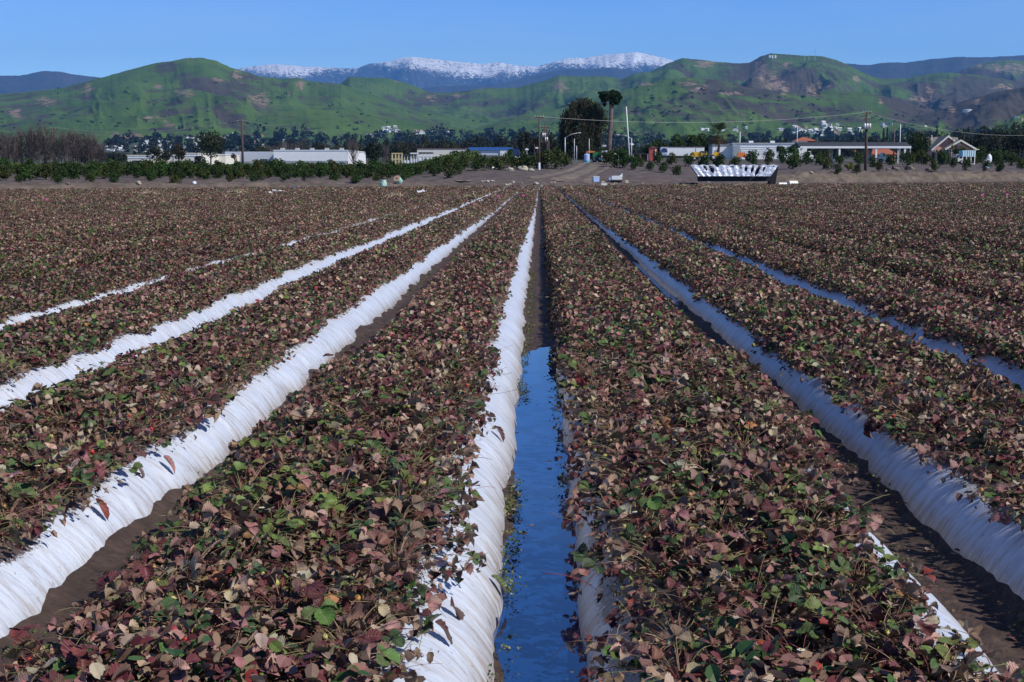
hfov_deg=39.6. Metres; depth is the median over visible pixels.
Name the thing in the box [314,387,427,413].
strawberry plant
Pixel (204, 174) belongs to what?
citrus bush
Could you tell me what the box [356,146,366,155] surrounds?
tree
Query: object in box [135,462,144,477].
fallen leaf
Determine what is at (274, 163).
citrus bush
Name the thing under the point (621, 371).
strawberry plant
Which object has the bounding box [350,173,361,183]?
citrus bush
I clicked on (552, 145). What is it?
tree
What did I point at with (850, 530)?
strawberry plant
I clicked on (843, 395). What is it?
strawberry plant
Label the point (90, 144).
poplar
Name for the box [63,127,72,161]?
poplar
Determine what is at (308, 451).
strawberry plant
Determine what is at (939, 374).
strawberry plant
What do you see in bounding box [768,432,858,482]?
strawberry plant
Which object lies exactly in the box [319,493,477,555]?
strawberry plant
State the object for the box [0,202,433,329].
raised bed
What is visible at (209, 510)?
strawberry plant
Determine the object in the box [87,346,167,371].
strawberry plant
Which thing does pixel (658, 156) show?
citrus bush
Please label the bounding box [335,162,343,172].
citrus bush
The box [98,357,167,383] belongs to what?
strawberry plant
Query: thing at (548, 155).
citrus bush
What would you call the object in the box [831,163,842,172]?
citrus bush
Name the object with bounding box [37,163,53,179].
citrus bush
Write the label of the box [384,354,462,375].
strawberry plant
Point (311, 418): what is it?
strawberry plant
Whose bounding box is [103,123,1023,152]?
woodland
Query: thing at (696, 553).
strawberry plant
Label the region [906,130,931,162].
tree
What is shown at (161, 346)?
strawberry plant
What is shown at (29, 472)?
strawberry plant
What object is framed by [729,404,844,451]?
strawberry plant
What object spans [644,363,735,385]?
strawberry plant
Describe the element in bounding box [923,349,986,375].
strawberry plant
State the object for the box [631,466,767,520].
strawberry plant
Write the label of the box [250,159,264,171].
citrus bush
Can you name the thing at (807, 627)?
strawberry plant
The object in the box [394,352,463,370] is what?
strawberry plant
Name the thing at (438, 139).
tree
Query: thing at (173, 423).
strawberry plant
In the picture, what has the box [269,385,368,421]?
strawberry plant
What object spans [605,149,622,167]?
citrus bush
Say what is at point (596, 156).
tractor
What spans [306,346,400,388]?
strawberry plant
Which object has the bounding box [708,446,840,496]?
strawberry plant
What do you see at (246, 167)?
citrus bush
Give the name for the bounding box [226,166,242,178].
citrus bush
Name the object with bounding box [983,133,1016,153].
tree
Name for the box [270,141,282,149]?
tree
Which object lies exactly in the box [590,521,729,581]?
strawberry plant
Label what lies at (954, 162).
citrus bush
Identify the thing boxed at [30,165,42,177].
citrus bush
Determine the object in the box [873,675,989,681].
strawberry plant
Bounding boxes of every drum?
[380,180,386,185]
[394,175,402,183]
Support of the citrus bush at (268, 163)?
on the earth bank
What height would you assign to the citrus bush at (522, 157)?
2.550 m
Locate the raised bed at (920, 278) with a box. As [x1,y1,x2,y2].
[639,200,1021,306]
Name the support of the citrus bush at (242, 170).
on the earth bank
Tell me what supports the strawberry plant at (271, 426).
on the raised bed at (466, 655)
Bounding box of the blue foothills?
[423,67,641,92]
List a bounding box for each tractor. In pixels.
[592,148,600,161]
[737,149,749,160]
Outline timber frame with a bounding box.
[392,153,402,164]
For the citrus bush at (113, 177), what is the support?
on the earth bank
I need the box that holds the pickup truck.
[951,154,961,163]
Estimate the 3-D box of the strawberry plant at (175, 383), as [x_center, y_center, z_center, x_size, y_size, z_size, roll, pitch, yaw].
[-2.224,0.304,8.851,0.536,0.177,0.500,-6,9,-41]
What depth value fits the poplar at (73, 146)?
289.25 m
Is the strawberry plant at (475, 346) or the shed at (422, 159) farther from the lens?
the shed at (422, 159)
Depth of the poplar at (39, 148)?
317.27 m
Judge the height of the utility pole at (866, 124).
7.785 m
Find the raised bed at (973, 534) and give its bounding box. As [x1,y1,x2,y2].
[562,192,1023,599]
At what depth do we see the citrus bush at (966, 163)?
201.43 m
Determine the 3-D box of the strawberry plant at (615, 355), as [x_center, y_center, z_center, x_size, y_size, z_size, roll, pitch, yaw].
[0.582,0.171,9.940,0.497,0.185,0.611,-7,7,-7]
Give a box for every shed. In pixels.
[400,154,412,164]
[410,153,419,162]
[418,152,433,160]
[617,153,647,160]
[648,146,656,161]
[727,141,799,158]
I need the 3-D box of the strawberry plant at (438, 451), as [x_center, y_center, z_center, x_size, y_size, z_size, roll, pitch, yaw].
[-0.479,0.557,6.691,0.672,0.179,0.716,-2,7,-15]
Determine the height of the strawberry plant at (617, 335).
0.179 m
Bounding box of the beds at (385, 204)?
[2,202,1020,280]
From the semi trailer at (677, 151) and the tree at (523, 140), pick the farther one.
the tree at (523, 140)
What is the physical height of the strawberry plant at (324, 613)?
0.225 m
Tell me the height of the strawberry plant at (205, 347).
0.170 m
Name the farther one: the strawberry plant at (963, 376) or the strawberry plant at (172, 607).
the strawberry plant at (963, 376)
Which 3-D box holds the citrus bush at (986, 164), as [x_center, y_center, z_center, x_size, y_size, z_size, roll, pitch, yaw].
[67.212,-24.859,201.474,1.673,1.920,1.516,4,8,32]
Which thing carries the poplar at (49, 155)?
on the ground
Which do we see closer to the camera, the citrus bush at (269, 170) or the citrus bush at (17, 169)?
the citrus bush at (17, 169)
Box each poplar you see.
[0,130,10,158]
[0,133,7,160]
[5,132,12,161]
[7,131,20,161]
[8,131,17,163]
[13,129,23,161]
[14,128,27,162]
[20,128,35,158]
[21,129,37,159]
[23,124,39,160]
[31,125,44,162]
[33,128,43,162]
[34,122,49,162]
[40,125,53,162]
[45,131,52,162]
[47,130,55,160]
[49,133,65,162]
[54,128,67,162]
[56,129,68,161]
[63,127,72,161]
[65,126,74,162]
[65,127,80,162]
[68,133,81,161]
[71,133,85,163]
[79,131,88,163]
[83,133,97,160]
[84,130,93,164]
[85,135,98,160]
[91,134,102,161]
[93,141,109,163]
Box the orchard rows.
[1,150,481,174]
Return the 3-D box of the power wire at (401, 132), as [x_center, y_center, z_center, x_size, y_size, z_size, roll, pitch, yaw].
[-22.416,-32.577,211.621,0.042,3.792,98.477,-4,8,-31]
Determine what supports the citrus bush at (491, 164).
on the earth bank
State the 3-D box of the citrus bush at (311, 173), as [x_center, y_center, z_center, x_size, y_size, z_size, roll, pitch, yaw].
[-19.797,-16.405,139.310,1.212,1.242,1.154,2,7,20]
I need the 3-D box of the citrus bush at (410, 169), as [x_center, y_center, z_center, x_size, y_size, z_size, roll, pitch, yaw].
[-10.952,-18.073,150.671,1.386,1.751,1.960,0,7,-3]
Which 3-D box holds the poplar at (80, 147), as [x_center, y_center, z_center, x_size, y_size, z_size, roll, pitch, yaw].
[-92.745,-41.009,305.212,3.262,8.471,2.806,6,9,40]
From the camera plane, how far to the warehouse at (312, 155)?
437.77 m
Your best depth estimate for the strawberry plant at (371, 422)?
7.29 m
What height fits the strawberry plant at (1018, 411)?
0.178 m
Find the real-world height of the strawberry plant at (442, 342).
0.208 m
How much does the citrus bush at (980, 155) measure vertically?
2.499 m
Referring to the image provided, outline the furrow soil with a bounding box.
[0,189,1023,681]
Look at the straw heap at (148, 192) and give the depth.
87.87 m
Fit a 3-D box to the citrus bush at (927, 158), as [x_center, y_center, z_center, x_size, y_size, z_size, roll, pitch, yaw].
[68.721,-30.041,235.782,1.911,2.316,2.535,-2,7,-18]
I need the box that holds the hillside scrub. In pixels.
[0,76,1006,134]
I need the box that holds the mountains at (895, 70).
[845,55,1023,78]
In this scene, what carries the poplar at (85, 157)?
on the ground
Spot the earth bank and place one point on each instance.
(948, 173)
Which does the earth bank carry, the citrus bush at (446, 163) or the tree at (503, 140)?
the citrus bush at (446, 163)
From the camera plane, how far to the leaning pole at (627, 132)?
202.61 m
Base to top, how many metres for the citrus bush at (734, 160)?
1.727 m
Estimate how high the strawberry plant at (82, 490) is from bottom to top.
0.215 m
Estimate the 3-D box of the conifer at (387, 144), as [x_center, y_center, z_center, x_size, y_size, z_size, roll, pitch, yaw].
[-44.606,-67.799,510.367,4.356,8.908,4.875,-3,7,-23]
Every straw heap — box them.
[138,189,159,193]
[227,188,247,192]
[385,192,400,196]
[461,192,477,199]
[699,184,716,188]
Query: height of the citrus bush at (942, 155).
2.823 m
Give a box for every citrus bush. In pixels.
[0,156,14,169]
[0,162,11,176]
[0,165,11,179]
[14,163,21,176]
[14,174,22,182]
[16,166,33,180]
[20,158,36,174]
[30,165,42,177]
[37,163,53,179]
[51,172,64,183]
[52,161,59,170]
[54,166,68,177]
[55,160,71,177]
[66,161,83,178]
[82,168,96,178]
[84,172,95,181]
[86,159,102,176]
[90,163,102,176]
[96,166,111,178]
[97,160,107,168]
[106,172,118,181]
[108,158,123,176]
[110,169,119,177]
[119,164,128,175]
[123,160,134,175]
[128,164,142,177]
[137,159,144,175]
[140,159,154,166]
[142,162,150,175]
[145,165,158,179]
[145,169,155,180]
[154,157,169,177]
[165,159,175,175]
[169,174,182,183]
[171,161,183,174]
[173,159,187,174]
[176,168,185,178]
[183,160,196,177]
[196,167,210,178]
[198,159,212,175]
[211,163,223,177]
[212,160,226,175]
[222,165,233,174]
[225,173,233,181]
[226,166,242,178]
[233,164,245,178]
[241,163,250,174]
[246,170,258,181]
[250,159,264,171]
[255,169,267,179]
[261,165,274,177]
[263,159,274,171]
[272,158,278,174]
[275,158,289,176]
[277,163,292,178]
[280,173,287,181]
[291,165,303,177]
[294,162,309,176]
[300,169,309,180]
[306,167,315,178]
[309,162,316,176]
[314,161,330,177]
[326,159,336,174]
[327,171,340,180]
[332,166,341,177]
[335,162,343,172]
[340,165,353,177]
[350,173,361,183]
[352,169,363,179]
[354,160,363,173]
[362,167,372,177]
[366,158,381,176]
[372,173,380,180]
[377,167,388,178]
[382,163,394,177]
[385,160,402,176]
[399,172,406,180]
[401,168,409,177]
[403,162,414,176]
[412,164,422,175]
[426,160,437,168]
[428,165,437,175]
[429,161,442,173]
[431,156,441,164]
[437,154,454,170]
[443,167,456,177]
[452,161,462,173]
[457,157,467,169]
[459,155,468,165]
[467,159,481,170]
[476,154,488,170]
[486,155,497,167]
[492,154,510,169]
[505,148,513,159]
[507,154,518,168]
[514,150,527,167]
[520,155,537,168]
[533,152,544,167]
[540,148,556,168]
[548,146,564,168]
[560,152,572,166]
[599,148,612,164]
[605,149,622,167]
[615,147,631,167]
[625,155,639,169]
[635,154,644,166]
[645,160,654,170]
[652,151,663,163]
[657,162,669,172]
[665,152,677,164]
[671,164,681,174]
[683,152,694,166]
[698,153,710,167]
[712,152,725,166]
[728,156,740,166]
[746,149,758,164]
[762,148,774,158]
[764,155,773,164]
[776,147,789,163]
[784,153,801,168]
[787,144,800,160]
[798,151,813,164]
[814,151,829,164]
[822,158,833,169]
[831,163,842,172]
[835,154,844,163]
[844,162,853,170]
[850,163,861,173]
[853,151,863,163]
[868,154,879,166]
[875,162,883,170]
[886,154,896,164]
[899,149,914,166]
[915,149,927,163]
[920,153,932,164]
[930,159,940,171]
[936,149,949,164]
[948,157,958,167]
[950,145,966,155]
[961,157,972,170]
[964,155,978,164]
[975,152,984,162]
[976,144,987,160]
[980,159,992,170]
[988,149,1002,163]
[994,157,1004,170]
[1002,150,1012,162]
[1006,152,1019,165]
[1014,157,1023,168]
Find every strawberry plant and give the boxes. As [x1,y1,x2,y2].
[0,341,49,368]
[0,350,30,377]
[0,357,29,384]
[0,377,102,406]
[0,381,116,422]
[0,405,48,433]
[0,405,56,433]
[0,417,76,453]
[0,419,135,454]
[0,423,25,439]
[0,431,91,462]
[0,435,41,459]
[0,439,74,483]
[0,445,20,463]
[0,449,110,503]
[0,458,103,516]
[0,463,52,499]
[0,468,28,511]
[0,482,74,541]
[0,513,43,549]
[0,609,169,681]
[2,381,90,414]
[2,393,115,428]
[4,438,146,485]
[7,405,99,432]
[7,587,213,674]
[26,644,232,681]
[27,380,122,420]
[32,431,134,468]
[34,415,132,443]
[39,662,144,681]
[41,369,114,396]
[46,399,158,435]
[46,555,226,641]
[46,596,277,681]
[57,399,150,416]
[63,362,156,396]
[63,365,133,383]
[67,381,142,409]
[67,418,171,451]
[79,350,144,375]
[79,402,197,448]
[83,524,271,607]
[84,369,167,392]
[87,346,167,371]
[88,383,171,407]
[91,392,205,435]
[94,570,284,652]
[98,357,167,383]
[113,341,176,362]
[113,373,198,396]
[116,341,183,362]
[116,378,192,399]
[118,385,226,423]
[119,356,174,375]
[120,499,271,586]
[126,564,291,624]
[133,613,335,681]
[135,342,203,365]
[137,482,281,564]
[140,360,233,383]
[143,376,234,407]
[145,344,214,361]
[151,346,240,372]
[151,372,238,402]
[153,365,247,396]
[157,450,316,519]
[157,521,305,586]
[164,350,254,372]
[178,344,238,363]
[180,474,286,536]
[182,567,393,655]
[184,359,267,385]
[187,343,264,354]
[188,498,339,559]
[192,352,267,381]
[200,445,307,499]
[203,473,363,547]
[208,341,288,366]
[208,557,385,631]
[209,661,304,681]
[210,349,281,371]
[215,420,340,466]
[221,628,440,681]
[224,335,293,360]
[224,472,339,509]
[227,438,323,472]
[237,539,385,592]
[245,412,355,455]
[249,401,348,440]
[250,592,441,676]
[254,455,349,496]
[256,391,356,424]
[256,509,394,567]
[261,428,361,465]
[261,456,434,522]
[261,480,423,549]
[262,441,392,479]
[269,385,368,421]
[275,400,395,437]
[280,453,403,494]
[281,394,413,424]
[282,549,459,607]
[285,563,446,641]
[287,412,382,448]
[291,377,386,406]
[301,345,397,376]
[301,366,385,395]
[301,433,416,482]
[302,363,390,394]
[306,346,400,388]
[309,518,486,596]
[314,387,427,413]
[316,434,427,474]
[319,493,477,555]
[323,425,429,455]
[324,345,389,375]
[329,384,405,410]
[332,373,412,398]
[333,474,469,535]
[334,370,417,397]
[339,339,402,368]
[341,408,433,440]
[343,465,493,525]
[346,441,491,478]
[357,398,443,430]
[362,339,427,360]
[363,358,424,374]
[363,395,463,425]
[364,361,409,376]
[365,350,436,366]
[365,423,480,466]
[366,365,446,391]
[367,376,471,399]
[369,380,450,412]
[374,339,435,355]
[374,454,473,495]
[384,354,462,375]
[388,388,495,431]
[390,364,461,384]
[393,407,496,439]
[393,413,476,454]
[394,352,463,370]
[395,388,491,416]
[396,340,468,361]
[401,335,467,356]
[404,368,484,388]
[405,382,490,409]
[421,369,516,396]
[424,357,495,383]
[426,344,505,369]
[426,347,508,381]
[430,337,512,356]
[431,341,500,365]
[543,531,751,610]
[549,473,715,534]
[552,339,656,366]
[555,348,638,388]
[557,367,649,401]
[558,392,656,422]
[559,349,628,374]
[559,388,665,429]
[560,349,621,378]
[562,468,704,518]
[563,337,624,357]
[564,591,786,675]
[565,416,674,450]
[565,426,669,470]
[566,437,690,482]
[566,621,782,681]
[569,450,697,496]
[570,362,645,393]
[572,408,660,441]
[574,382,656,404]
[582,493,723,553]
[588,347,663,365]
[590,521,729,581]
[593,352,685,371]
[594,334,655,352]
[597,368,680,395]
[599,367,702,404]
[601,349,682,376]
[602,358,685,385]
[605,567,756,640]
[611,384,711,409]
[617,392,716,424]
[620,423,730,458]
[624,411,708,443]
[625,402,709,427]
[628,427,736,465]
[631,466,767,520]
[636,337,689,353]
[640,437,767,480]
[642,498,814,562]
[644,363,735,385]
[646,345,724,368]
[646,353,742,377]
[646,356,733,378]
[646,488,780,535]
[647,339,707,358]
[647,455,776,509]
[649,366,747,395]
[655,403,806,438]
[663,383,754,413]
[663,541,806,590]
[664,663,731,681]
[669,391,758,422]
[672,384,746,401]
[676,548,830,615]
[678,337,749,363]
[679,585,874,658]
[680,407,797,448]
[684,341,754,369]
[684,421,808,460]
[689,351,761,374]
[690,354,771,389]
[695,448,837,487]
[697,433,803,470]
[698,359,763,382]
[699,361,785,403]
[699,374,786,405]
[707,457,846,514]
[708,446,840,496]
[710,441,823,485]
[712,611,898,681]
[717,382,813,417]
[718,383,813,429]
[718,462,825,517]
[727,514,880,567]
[728,399,815,437]
[728,480,889,528]
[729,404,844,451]
[729,486,888,556]
[731,484,874,542]
[732,656,874,681]
[746,423,838,471]
[758,502,881,560]
[762,513,891,580]
[765,554,934,635]
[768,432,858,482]
[770,538,942,601]
[775,338,852,361]
[789,350,874,376]
[790,340,866,371]
[790,529,939,616]
[790,575,977,674]
[794,355,888,384]
[796,571,982,659]
[819,597,991,681]
[820,364,897,388]
[824,369,911,397]
[825,631,1023,681]
[831,374,918,405]
[831,387,942,418]
[832,628,1011,681]
[833,341,900,363]
[842,392,958,425]
[843,345,905,366]
[843,357,915,375]
[853,364,934,385]
[862,342,925,366]
[863,393,984,439]
[871,369,943,393]
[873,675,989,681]
[887,378,961,399]
[889,414,982,448]
[892,351,957,372]
[894,358,984,381]
[898,382,978,413]
[905,345,963,364]
[905,427,1023,483]
[909,391,1001,417]
[911,426,1015,463]
[917,348,998,375]
[917,404,1016,431]
[920,367,987,387]
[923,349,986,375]
[923,369,1008,393]
[923,376,1020,408]
[926,410,1023,441]
[934,441,1023,495]
[941,362,1000,382]
[951,370,1012,391]
[951,381,1021,415]
[953,453,1023,515]
[956,392,1023,423]
[956,416,1020,461]
[971,372,1023,406]
[973,429,1023,464]
[984,398,1023,428]
[988,487,1023,530]
[990,448,1023,477]
[993,383,1023,400]
[1003,415,1023,440]
[1017,349,1023,368]
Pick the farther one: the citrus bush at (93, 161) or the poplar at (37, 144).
the poplar at (37, 144)
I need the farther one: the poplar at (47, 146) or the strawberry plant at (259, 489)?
the poplar at (47, 146)
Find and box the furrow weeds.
[33,270,1023,681]
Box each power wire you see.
[57,120,238,131]
[244,116,538,133]
[550,112,864,122]
[871,113,1023,135]
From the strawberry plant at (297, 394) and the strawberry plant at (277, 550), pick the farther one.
the strawberry plant at (297, 394)
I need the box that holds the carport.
[794,142,910,163]
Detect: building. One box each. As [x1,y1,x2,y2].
[218,154,239,163]
[708,144,730,158]
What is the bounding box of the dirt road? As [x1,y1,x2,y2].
[528,160,611,183]
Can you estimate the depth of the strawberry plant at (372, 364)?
9.61 m
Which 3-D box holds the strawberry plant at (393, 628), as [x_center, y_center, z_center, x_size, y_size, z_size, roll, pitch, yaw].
[-0.495,0.860,4.187,0.571,0.181,0.562,-4,8,-32]
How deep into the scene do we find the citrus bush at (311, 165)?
151.34 m
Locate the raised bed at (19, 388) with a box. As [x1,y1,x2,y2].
[0,189,500,412]
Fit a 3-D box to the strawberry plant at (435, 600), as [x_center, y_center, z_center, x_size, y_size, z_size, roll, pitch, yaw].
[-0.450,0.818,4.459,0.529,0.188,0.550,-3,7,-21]
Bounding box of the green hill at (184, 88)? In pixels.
[0,58,487,136]
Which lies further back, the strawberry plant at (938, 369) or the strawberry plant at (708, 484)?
the strawberry plant at (938, 369)
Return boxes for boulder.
[904,165,914,170]
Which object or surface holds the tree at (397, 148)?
on the ground
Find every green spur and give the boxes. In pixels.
[0,108,484,142]
[472,77,950,142]
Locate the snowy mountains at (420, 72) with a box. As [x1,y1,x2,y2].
[238,52,672,88]
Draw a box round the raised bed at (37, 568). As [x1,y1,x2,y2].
[0,192,517,637]
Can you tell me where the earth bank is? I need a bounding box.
[0,162,1023,188]
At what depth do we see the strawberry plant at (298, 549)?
5.03 m
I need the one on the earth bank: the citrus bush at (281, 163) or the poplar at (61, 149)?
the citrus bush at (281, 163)
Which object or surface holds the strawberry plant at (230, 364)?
on the raised bed at (37, 568)
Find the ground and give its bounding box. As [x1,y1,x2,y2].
[0,142,1016,174]
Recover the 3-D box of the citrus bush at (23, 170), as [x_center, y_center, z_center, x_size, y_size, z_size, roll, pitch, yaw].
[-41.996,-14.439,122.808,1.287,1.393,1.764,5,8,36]
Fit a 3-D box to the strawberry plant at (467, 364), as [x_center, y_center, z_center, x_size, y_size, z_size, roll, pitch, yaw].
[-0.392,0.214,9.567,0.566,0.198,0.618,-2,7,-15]
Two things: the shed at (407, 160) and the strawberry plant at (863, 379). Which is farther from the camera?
the shed at (407, 160)
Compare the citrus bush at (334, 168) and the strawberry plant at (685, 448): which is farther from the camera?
the citrus bush at (334, 168)
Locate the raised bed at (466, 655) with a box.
[115,193,537,681]
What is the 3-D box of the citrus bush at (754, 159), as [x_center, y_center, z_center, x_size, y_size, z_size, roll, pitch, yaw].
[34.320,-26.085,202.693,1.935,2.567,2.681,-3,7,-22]
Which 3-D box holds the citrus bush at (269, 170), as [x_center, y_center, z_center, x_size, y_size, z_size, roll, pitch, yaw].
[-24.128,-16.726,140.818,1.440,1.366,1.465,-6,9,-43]
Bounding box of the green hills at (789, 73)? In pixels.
[341,53,1023,123]
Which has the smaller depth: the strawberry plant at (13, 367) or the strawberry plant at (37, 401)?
the strawberry plant at (37, 401)
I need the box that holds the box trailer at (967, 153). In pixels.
[959,150,975,164]
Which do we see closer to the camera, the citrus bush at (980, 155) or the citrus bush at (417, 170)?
the citrus bush at (417, 170)
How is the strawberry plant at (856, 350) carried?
on the raised bed at (973, 534)
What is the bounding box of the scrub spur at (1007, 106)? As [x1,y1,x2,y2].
[889,87,1023,132]
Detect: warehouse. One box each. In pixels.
[127,155,157,162]
[169,153,218,163]
[225,148,365,164]
[417,148,467,158]
[468,147,519,155]
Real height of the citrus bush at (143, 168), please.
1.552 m
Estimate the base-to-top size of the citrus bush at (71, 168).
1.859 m
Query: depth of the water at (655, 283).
21.15 m
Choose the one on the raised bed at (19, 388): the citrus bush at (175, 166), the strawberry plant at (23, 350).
the strawberry plant at (23, 350)
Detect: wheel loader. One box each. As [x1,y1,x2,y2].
[692,148,706,160]
[710,152,718,160]
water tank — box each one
[584,153,589,161]
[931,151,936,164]
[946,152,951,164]
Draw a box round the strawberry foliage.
[0,181,1023,681]
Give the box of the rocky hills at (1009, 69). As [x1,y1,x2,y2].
[955,60,1023,81]
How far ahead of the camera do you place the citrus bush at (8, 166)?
129.39 m
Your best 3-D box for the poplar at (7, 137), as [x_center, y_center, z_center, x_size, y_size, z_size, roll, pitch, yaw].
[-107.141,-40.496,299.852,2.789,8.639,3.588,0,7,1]
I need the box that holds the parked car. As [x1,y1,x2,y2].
[877,153,887,162]
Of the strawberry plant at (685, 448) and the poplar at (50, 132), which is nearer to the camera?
the strawberry plant at (685, 448)
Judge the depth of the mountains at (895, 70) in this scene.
13744.93 m
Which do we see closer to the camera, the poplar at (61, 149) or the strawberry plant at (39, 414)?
the strawberry plant at (39, 414)
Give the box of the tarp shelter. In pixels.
[679,164,778,184]
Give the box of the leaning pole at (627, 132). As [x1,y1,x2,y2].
[626,107,629,154]
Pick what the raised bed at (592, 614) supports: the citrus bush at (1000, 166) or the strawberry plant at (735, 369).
the strawberry plant at (735, 369)
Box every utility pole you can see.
[49,127,55,161]
[237,120,245,162]
[535,115,543,169]
[540,124,549,153]
[543,129,550,149]
[863,111,870,170]
[893,126,894,156]
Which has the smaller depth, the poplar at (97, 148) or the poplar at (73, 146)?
the poplar at (73, 146)
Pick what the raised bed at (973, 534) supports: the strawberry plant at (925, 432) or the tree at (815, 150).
the strawberry plant at (925, 432)
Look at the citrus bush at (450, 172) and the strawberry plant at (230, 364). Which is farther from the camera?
the citrus bush at (450, 172)
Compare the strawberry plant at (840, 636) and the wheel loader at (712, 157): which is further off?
the wheel loader at (712, 157)
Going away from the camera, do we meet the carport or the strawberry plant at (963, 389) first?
the strawberry plant at (963, 389)
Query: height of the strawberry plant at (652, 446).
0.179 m
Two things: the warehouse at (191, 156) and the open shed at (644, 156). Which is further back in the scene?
the warehouse at (191, 156)
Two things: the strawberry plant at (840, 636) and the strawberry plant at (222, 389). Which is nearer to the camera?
the strawberry plant at (840, 636)
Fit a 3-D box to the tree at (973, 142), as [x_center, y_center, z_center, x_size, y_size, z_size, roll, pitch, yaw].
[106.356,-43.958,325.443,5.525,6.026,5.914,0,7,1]
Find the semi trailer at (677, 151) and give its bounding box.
[660,147,703,159]
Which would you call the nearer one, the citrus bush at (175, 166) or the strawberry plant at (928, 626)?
the strawberry plant at (928, 626)
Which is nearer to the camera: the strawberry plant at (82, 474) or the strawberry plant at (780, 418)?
the strawberry plant at (82, 474)
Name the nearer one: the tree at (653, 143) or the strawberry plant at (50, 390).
the strawberry plant at (50, 390)
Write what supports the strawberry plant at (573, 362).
on the raised bed at (592, 614)
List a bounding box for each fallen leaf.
[96,498,109,519]
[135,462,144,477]
[164,455,174,472]
[435,619,452,643]
[450,597,464,619]
[491,574,506,596]
[497,426,504,441]
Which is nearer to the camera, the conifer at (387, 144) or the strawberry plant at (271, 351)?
the strawberry plant at (271, 351)
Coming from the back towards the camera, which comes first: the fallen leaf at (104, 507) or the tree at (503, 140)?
the tree at (503, 140)
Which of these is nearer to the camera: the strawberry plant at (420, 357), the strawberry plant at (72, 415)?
the strawberry plant at (72, 415)
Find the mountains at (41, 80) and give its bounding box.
[0,71,99,93]
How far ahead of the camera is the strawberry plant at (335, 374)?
9.47 m
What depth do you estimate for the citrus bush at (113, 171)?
127.27 m
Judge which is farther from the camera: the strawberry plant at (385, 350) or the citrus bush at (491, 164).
the citrus bush at (491, 164)
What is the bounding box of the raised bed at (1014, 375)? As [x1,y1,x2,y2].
[599,198,1023,393]
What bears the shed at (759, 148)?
on the ground
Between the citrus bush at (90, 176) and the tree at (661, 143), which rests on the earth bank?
the citrus bush at (90, 176)
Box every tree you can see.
[37,131,52,162]
[81,144,90,163]
[108,152,126,160]
[111,153,126,162]
[145,145,172,161]
[170,143,185,161]
[193,156,205,163]
[194,130,224,163]
[244,147,268,151]
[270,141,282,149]
[285,139,295,149]
[310,142,323,149]
[346,138,359,163]
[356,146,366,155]
[364,141,380,162]
[372,142,383,157]
[382,145,390,160]
[385,141,397,158]
[392,142,405,157]
[400,141,412,159]
[404,143,427,156]
[405,141,416,159]
[420,143,432,147]
[429,143,443,147]
[434,136,447,146]
[442,141,455,147]
[465,142,481,147]
[470,135,484,145]
[493,134,509,146]
[505,140,518,148]
[516,131,530,153]
[527,142,543,155]
[529,137,541,153]
[542,133,557,149]
[554,96,608,159]
[597,89,622,151]
[626,147,641,152]
[641,141,657,152]
[654,139,668,151]
[668,133,686,157]
[685,134,701,146]
[697,133,710,151]
[807,141,826,156]
[807,148,820,157]
[809,139,830,152]
[826,148,841,158]
[836,148,850,156]
[845,135,855,157]
[863,135,881,149]
[890,139,917,154]
[895,133,904,153]
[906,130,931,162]
[950,126,976,141]
[967,135,989,157]
[974,125,999,158]
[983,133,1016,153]
[991,123,1022,160]
[1003,129,1023,158]
[1010,120,1023,159]
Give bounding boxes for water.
[493,347,586,681]
[631,262,677,304]
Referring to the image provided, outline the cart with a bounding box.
[608,173,622,180]
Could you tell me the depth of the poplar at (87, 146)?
316.71 m
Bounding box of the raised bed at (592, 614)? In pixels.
[554,311,999,681]
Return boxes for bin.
[592,176,599,181]
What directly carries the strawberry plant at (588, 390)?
on the raised bed at (592, 614)
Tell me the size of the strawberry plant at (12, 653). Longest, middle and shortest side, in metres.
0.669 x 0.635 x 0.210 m
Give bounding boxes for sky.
[0,0,1023,77]
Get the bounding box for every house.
[792,137,815,155]
[869,149,896,160]
[922,135,978,161]
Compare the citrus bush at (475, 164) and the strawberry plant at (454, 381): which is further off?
the citrus bush at (475, 164)
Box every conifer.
[381,140,390,161]
[882,128,885,141]
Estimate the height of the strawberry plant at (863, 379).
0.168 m
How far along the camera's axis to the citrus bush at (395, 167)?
154.30 m
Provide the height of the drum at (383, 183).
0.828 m
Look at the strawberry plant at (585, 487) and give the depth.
5.97 m
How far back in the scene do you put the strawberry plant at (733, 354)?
10.81 m
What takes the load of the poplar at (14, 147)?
on the ground
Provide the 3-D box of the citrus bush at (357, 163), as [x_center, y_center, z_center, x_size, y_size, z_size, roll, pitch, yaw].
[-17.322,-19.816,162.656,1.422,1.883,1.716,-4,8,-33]
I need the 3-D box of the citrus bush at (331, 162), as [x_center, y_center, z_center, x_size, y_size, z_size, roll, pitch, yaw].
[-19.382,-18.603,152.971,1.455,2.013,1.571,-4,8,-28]
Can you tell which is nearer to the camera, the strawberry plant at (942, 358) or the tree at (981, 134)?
the strawberry plant at (942, 358)
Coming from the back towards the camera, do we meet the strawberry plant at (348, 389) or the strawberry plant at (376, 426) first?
the strawberry plant at (348, 389)
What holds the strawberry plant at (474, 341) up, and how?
on the raised bed at (466, 655)
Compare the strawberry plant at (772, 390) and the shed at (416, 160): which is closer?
the strawberry plant at (772, 390)

